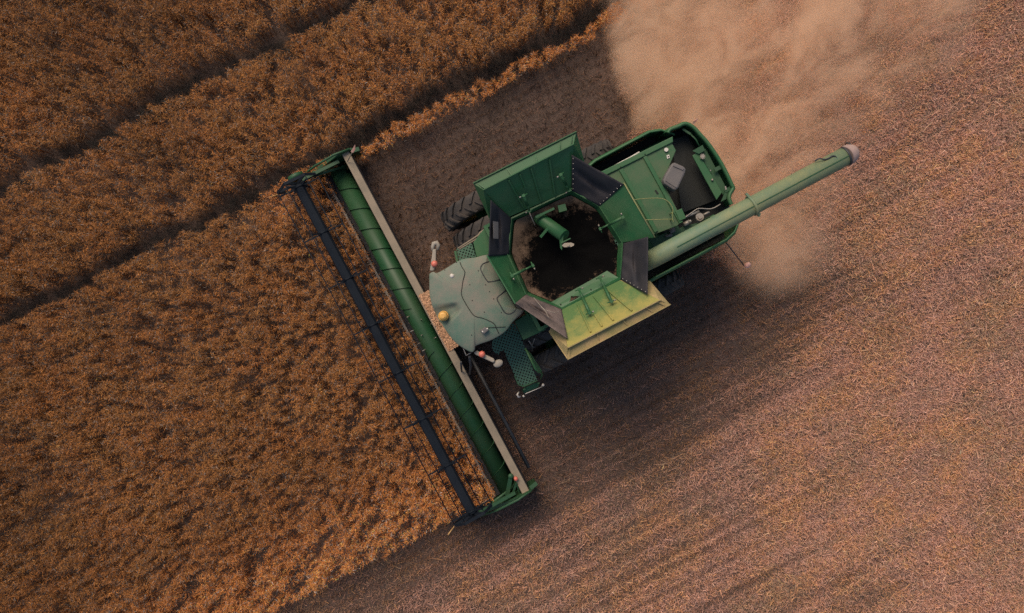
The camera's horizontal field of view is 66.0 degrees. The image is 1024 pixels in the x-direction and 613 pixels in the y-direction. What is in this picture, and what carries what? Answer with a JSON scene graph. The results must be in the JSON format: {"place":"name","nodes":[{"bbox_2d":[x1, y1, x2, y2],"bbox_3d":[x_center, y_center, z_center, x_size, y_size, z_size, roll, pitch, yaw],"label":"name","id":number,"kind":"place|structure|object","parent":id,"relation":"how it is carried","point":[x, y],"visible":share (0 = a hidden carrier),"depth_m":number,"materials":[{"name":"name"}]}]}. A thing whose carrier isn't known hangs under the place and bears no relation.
{"place":"outdoors","nodes":[
{"label":"outdoors","id":0,"kind":"place"},
{"bbox_2d":[0,0,1023,612],"bbox_3d":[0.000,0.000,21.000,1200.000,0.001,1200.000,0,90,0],"label":"ground","id":1,"kind":"structure","parent":0,"point":[538,122],"depth_m":21.00,"materials":[{"name":"soil"}]},
{"bbox_2d":[0,0,666,612],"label":"standing crop","id":2,"kind":"object","parent":1,"relation":"on","point":[58,334],"visible":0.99,"depth_m":20.22,"materials":[{"name":"orange plant"}]},
{"bbox_2d":[270,118,859,534],"bbox_3d":[1.577,-1.444,18.757,12.530,4.486,9.866,-28,90,0],"label":"combine harvester","id":3,"kind":"object","parent":1,"relation":"on","point":[660,201],"visible":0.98,"depth_m":17.89,"materials":[{"name":"green paint"}]},
{"bbox_2d":[419,290,457,350],"bbox_3d":[-1.432,0.144,19.492,1.256,0.478,1.640,-28,90,0],"label":"chaff layer","id":4,"kind":"object","parent":3,"relation":"on","point":[447,340],"visible":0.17,"depth_m":19.68,"materials":[{"name":"plant"}]},
{"bbox_2d":[512,196,616,301],"bbox_3d":[1.149,-1.255,17.749,2.250,0.702,2.156,-28,90,0],"label":"grain heap","id":5,"kind":"object","parent":3,"relation":"in","point":[558,272],"visible":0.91,"depth_m":17.76,"materials":[{"name":"brown food"}]},
{"bbox_2d":[260,0,1023,612],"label":"stubble","id":6,"kind":"object","parent":1,"relation":"on","point":[782,326],"visible":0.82,"depth_m":20.93,"materials":[{"name":"brown plant"}]},
{"bbox_2d":[263,0,1023,612],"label":"chaff","id":7,"kind":"object","parent":1,"relation":"on","point":[885,232],"visible":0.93,"depth_m":20.97,"materials":[{"name":"plant"}]}
]}

